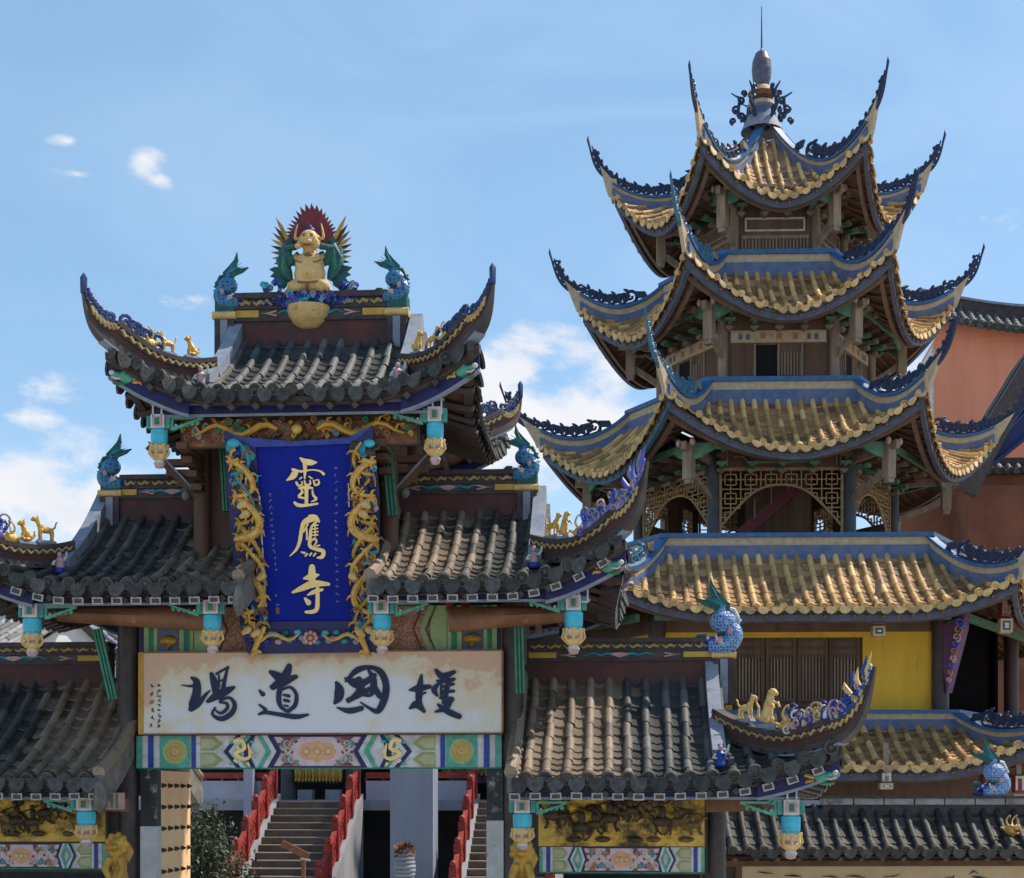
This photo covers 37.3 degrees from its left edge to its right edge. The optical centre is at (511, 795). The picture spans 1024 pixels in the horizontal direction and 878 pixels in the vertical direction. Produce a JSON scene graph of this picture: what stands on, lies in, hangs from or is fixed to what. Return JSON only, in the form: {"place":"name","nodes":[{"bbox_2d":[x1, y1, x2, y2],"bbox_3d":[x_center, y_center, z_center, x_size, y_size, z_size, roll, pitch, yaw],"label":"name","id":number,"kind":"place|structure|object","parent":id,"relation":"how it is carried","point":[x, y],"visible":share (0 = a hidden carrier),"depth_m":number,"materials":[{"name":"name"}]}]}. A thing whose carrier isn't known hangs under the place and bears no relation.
{"place":"outdoors","nodes":[
{"label":"outdoors","id":0,"kind":"place"},
{"bbox_2d":[390,769,437,877],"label":"concrete pillar","id":1,"kind":"structure","parent":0,"point":[414,806],"depth_m":31.82,"materials":[{"name":"grey concrete"}]},
{"bbox_2d":[0,263,876,877],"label":"temple gate","id":2,"kind":"structure","parent":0,"point":[624,757],"depth_m":19.61,"materials":[{"name":"tile"}]},
{"bbox_2d":[2,519,23,542],"bbox_3d":[-6.400,-3.346,19.330,0.324,0.325,0.172,0,0,-41],"label":"dragon finial","id":3,"kind":"object","parent":2,"relation":"on","point":[11,536],"visible":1,"depth_m":19.29,"materials":[{"name":"gold paint"}]},
{"bbox_2d":[17,518,36,544],"bbox_3d":[-6.234,-3.383,19.474,0.250,0.344,0.107,0,0,-41],"label":"roof beast","id":4,"kind":"object","parent":2,"relation":"on","point":[29,537],"visible":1,"depth_m":19.43,"materials":[{"name":"gold paint"}]},
{"bbox_2d":[31,515,57,544],"bbox_3d":[-6.052,-3.433,19.632,0.368,0.381,0.108,0,0,-41],"label":"roof beast","id":5,"kind":"object","parent":2,"relation":"on","point":[41,528],"visible":1,"depth_m":19.59,"materials":[{"name":"gold paint"}]},
{"bbox_2d":[96,434,131,489],"bbox_3d":[-5.508,-4.617,21.011,0.506,0.799,0.208,0,0,4],"label":"fish dragon","id":6,"kind":"object","parent":2,"relation":"on","point":[109,467],"visible":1,"depth_m":20.95,"materials":[{"name":"blue ceramic"}]},
{"bbox_2d":[140,326,160,346],"bbox_3d":[-4.564,-5.744,19.066,0.280,0.282,0.149,0,0,-41],"label":"dragon finial","id":7,"kind":"object","parent":2,"relation":"on","point":[152,341],"visible":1,"depth_m":19.03,"materials":[{"name":"gold paint"}]},
{"bbox_2d":[156,330,176,354],"bbox_3d":[-4.377,-5.734,19.229,0.300,0.311,0.088,0,0,-41],"label":"roof beast","id":8,"kind":"object","parent":2,"relation":"on","point":[165,341],"visible":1,"depth_m":19.21,"materials":[{"name":"gold paint"}]},
{"bbox_2d":[161,771,192,877],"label":"door leaf","id":9,"kind":"structure","parent":2,"relation":"in","point":[175,785],"depth_m":21.01,"materials":[{"name":"beige wood"}]},
{"bbox_2d":[183,335,200,357],"bbox_3d":[-4.105,-5.750,19.465,0.230,0.317,0.098,0,0,-41],"label":"roof beast","id":10,"kind":"object","parent":2,"relation":"on","point":[193,351],"visible":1,"depth_m":19.42,"materials":[{"name":"gold paint"}]},
{"bbox_2d":[213,252,248,306],"bbox_3d":[-3.871,-7.089,20.896,0.506,0.799,0.208,0,0,4],"label":"fish dragon","id":11,"kind":"object","parent":2,"relation":"on","point":[226,286],"visible":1,"depth_m":20.84,"materials":[{"name":"blue ceramic"}]},
{"bbox_2d":[224,425,384,658],"bbox_3d":[-2.582,-3.192,19.269,2.030,2.860,0.774,0,0,4],"label":"name plaque","id":12,"kind":"object","parent":2,"relation":"attached to","point":[304,516],"visible":0.91,"depth_m":19.24,"materials":[{"name":"blue paint"}]},
{"bbox_2d":[260,204,358,328],"bbox_3d":[-2.773,-7.300,20.859,1.384,1.818,0.580,0,0,4],"label":"guardian statue","id":13,"kind":"object","parent":2,"relation":"on","point":[311,231],"visible":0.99,"depth_m":20.79,"materials":[{"name":"gold paint"}]},
{"bbox_2d":[138,649,503,734],"bbox_3d":[-2.509,-1.349,19.817,4.814,1.097,0.124,0,0,4],"label":"name board","id":14,"kind":"object","parent":2,"relation":"attached to","point":[426,692],"visible":1,"depth_m":19.78,"materials":[{"name":"white paint"}]},
{"bbox_2d":[374,246,409,302],"bbox_3d":[-1.642,-7.128,20.740,0.506,0.799,0.208,0,0,4],"label":"fish dragon","id":15,"kind":"object","parent":2,"relation":"on","point":[396,278],"visible":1,"depth_m":20.67,"materials":[{"name":"blue ceramic"}]},
{"bbox_2d":[410,330,423,353],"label":"roof beast","id":16,"kind":"object","parent":2,"relation":"on","point":[416,346],"visible":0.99,"depth_m":19.22,"materials":[{"name":"gold paint"}]},
{"bbox_2d":[425,325,439,349],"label":"roof beast","id":17,"kind":"object","parent":2,"relation":"on","point":[431,339],"visible":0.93,"depth_m":19.01,"materials":[{"name":"gold paint"}]},
{"bbox_2d":[435,321,448,339],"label":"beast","id":18,"kind":"object","parent":2,"relation":"on","point":[441,336],"visible":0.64,"depth_m":18.80,"materials":[{"name":"gold paint"}]},
{"bbox_2d":[503,424,539,480],"bbox_3d":[0.133,-4.665,20.616,0.506,0.799,0.208,0,0,4],"label":"fish dragon","id":19,"kind":"object","parent":2,"relation":"on","point":[526,457],"visible":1,"depth_m":20.55,"materials":[{"name":"blue ceramic"}]},
{"bbox_2d":[544,513,561,538],"bbox_3d":[0.521,-3.415,19.194,0.096,0.339,0.327,0,0,-41],"label":"roof beast","id":20,"kind":"object","parent":2,"relation":"on","point":[552,525],"visible":1,"depth_m":19.15,"materials":[{"name":"gold paint"}]},
{"bbox_2d":[555,511,572,538],"bbox_3d":[0.653,-3.388,19.042,0.114,0.364,0.274,0,0,-41],"label":"roof beast","id":21,"kind":"object","parent":2,"relation":"on","point":[562,529],"visible":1,"depth_m":19.00,"materials":[{"name":"gold paint"}]},
{"bbox_2d":[568,514,582,535],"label":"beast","id":22,"kind":"object","parent":2,"relation":"on","point":[573,532],"visible":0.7,"depth_m":18.79,"materials":[{"name":"gold paint"}]},
{"bbox_2d":[695,577,743,653],"bbox_3d":[2.789,-2.419,20.430,0.668,1.056,0.274,0,0,4],"label":"fish dragon","id":23,"kind":"object","parent":2,"relation":"on","point":[725,623],"visible":1,"depth_m":20.35,"materials":[{"name":"blue ceramic"}]},
{"bbox_2d":[736,694,757,722],"bbox_3d":[2.962,-1.102,19.148,0.104,0.367,0.354,0,0,-41],"label":"roof beast","id":24,"kind":"object","parent":2,"relation":"on","point":[747,707],"visible":1,"depth_m":19.10,"materials":[{"name":"gold paint"}]},
{"bbox_2d":[755,688,780,730],"bbox_3d":[3.184,-1.075,18.893,0.164,0.524,0.394,0,0,-41],"label":"roof beast","id":25,"kind":"object","parent":2,"relation":"on","point":[766,716],"visible":1,"depth_m":18.83,"materials":[{"name":"gold paint"}]},
{"bbox_2d":[773,704,797,730],"bbox_3d":[3.407,-0.937,18.636,0.195,0.369,0.367,0,0,-41],"label":"dragon finial","id":26,"kind":"object","parent":2,"relation":"on","point":[783,723],"visible":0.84,"depth_m":18.61,"materials":[{"name":"gold paint"}]},
{"bbox_2d":[449,769,563,877],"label":"staircase","id":27,"kind":"structure","parent":0,"point":[469,854],"depth_m":33.30,"materials":[{"name":"stone"}]},
{"bbox_2d":[0,0,1023,542],"label":"sky","id":28,"kind":"structure","parent":0,"point":[146,145],"materials":[{"name":"blue"}]},
{"bbox_2d":[726,796,1023,877],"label":"courtyard wall","id":29,"kind":"structure","parent":0,"point":[905,837],"depth_m":26.60,"materials":[{"name":"black tile"}]},
{"bbox_2d":[971,736,1010,798],"bbox_3d":[8.539,-0.502,27.055,0.722,1.141,0.297,0,0,0],"label":"fish dragon","id":30,"kind":"object","parent":29,"relation":"on","point":[996,773],"visible":0.99,"depth_m":26.98,"materials":[{"name":"blue ceramic"}]},
{"bbox_2d":[1000,815,1019,835],"bbox_3d":[8.706,0.510,26.447,0.195,0.369,0.367,0,0,-30],"label":"dragon finial","id":31,"kind":"object","parent":29,"relation":"on","point":[1011,829],"visible":1,"depth_m":26.39,"materials":[{"name":"gold paint"}]},
{"bbox_2d":[920,288,1023,457],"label":"orange hall","id":32,"kind":"structure","parent":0,"point":[985,353],"depth_m":61.72,"materials":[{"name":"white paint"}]},
{"label":"ground","id":33,"kind":"structure","parent":0,"visible":0},
{"bbox_2d":[0,615,117,677],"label":"house","id":34,"kind":"structure","parent":33,"relation":"on","point":[11,630],"depth_m":64.16,"materials":[{"name":"white paint"}]},
{"bbox_2d":[190,796,243,877],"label":"shrub","id":35,"kind":"object","parent":33,"relation":"on","point":[210,865],"visible":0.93,"depth_m":29.80,"materials":[{"name":"green plant"}]},
{"bbox_2d":[211,842,261,877],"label":"shrub","id":36,"kind":"object","parent":33,"relation":"on","point":[238,870],"visible":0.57,"depth_m":31.41,"materials":[{"name":"green plant"}]},
{"bbox_2d":[221,769,362,877],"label":"staircase","id":37,"kind":"structure","parent":33,"relation":"on","point":[327,836],"depth_m":33.92,"materials":[{"name":"stone"}]},
{"bbox_2d":[280,840,309,877],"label":"wooden signpost","id":38,"kind":"object","parent":33,"relation":"on","point":[303,854],"visible":1,"depth_m":29.09,"materials":[{"name":"brown wood"}]},
{"bbox_2d":[393,841,416,877],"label":"flower urn","id":39,"kind":"object","parent":33,"relation":"on","point":[404,865],"visible":1,"depth_m":26.44,"materials":[{"name":"white ceramic"}]},
{"bbox_2d":[0,769,819,877],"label":"terrace","id":40,"kind":"structure","parent":33,"relation":"on","point":[237,796],"depth_m":36.98,"materials":[{"name":"stone"}]},
{"bbox_2d":[200,705,725,799],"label":"hall","id":41,"kind":"structure","parent":40,"relation":"on","point":[310,784],"depth_m":39.70,"materials":[{"name":"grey wood"}]},
{"bbox_2d":[441,6,1023,799],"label":"pagoda","id":42,"kind":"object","parent":33,"relation":"on","point":[777,328],"visible":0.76,"depth_m":41.33,"materials":[{"name":"tile"}]},
{"bbox_2d":[596,485,602,495],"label":"wind bell","id":43,"kind":"object","parent":42,"relation":"hanging from","point":[597,493],"visible":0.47,"depth_m":45.16,"materials":[{"name":"paint"}]},
{"bbox_2d":[635,350,643,364],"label":"wind bell","id":44,"kind":"object","parent":42,"relation":"hanging from","point":[638,354],"visible":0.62,"depth_m":45.09,"materials":[{"name":"paint"}]},
{"bbox_2d":[666,237,674,252],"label":"wind bell","id":45,"kind":"object","parent":42,"relation":"hanging from","point":[670,241],"visible":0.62,"depth_m":45.05,"materials":[{"name":"paint"}]},
{"bbox_2d":[672,349,717,380],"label":"door","id":46,"kind":"structure","parent":42,"relation":"in","point":[709,365],"depth_m":43.27,"materials":[{"name":"brown wood"}]},
{"bbox_2d":[731,343,825,375],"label":"door","id":47,"kind":"structure","parent":42,"relation":"in","point":[746,360],"depth_m":42.35,"materials":[{"name":"brown wood"}]},
{"bbox_2d":[734,638,859,709],"bbox_3d":[7.303,-2.675,38.909,3.210,2.750,0.080,0,0,2],"label":"door","id":48,"kind":"structure","parent":42,"relation":"in","point":[763,648],"depth_m":38.88,"materials":[{"name":"brown wood"}]},
{"bbox_2d":[839,351,867,379],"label":"door","id":49,"kind":"structure","parent":42,"relation":"in","point":[846,363],"depth_m":43.45,"materials":[{"name":"brown wood"}]},
{"bbox_2d":[899,457,1023,538],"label":"brown wall","id":50,"kind":"structure","parent":33,"relation":"on","point":[1007,471],"depth_m":56.51,"materials":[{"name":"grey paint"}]},
{"bbox_2d":[950,354,1023,714],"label":"neighbour hall","id":51,"kind":"structure","parent":33,"relation":"on","point":[990,517],"depth_m":54.20,"materials":[{"name":"paint"}]}
]}

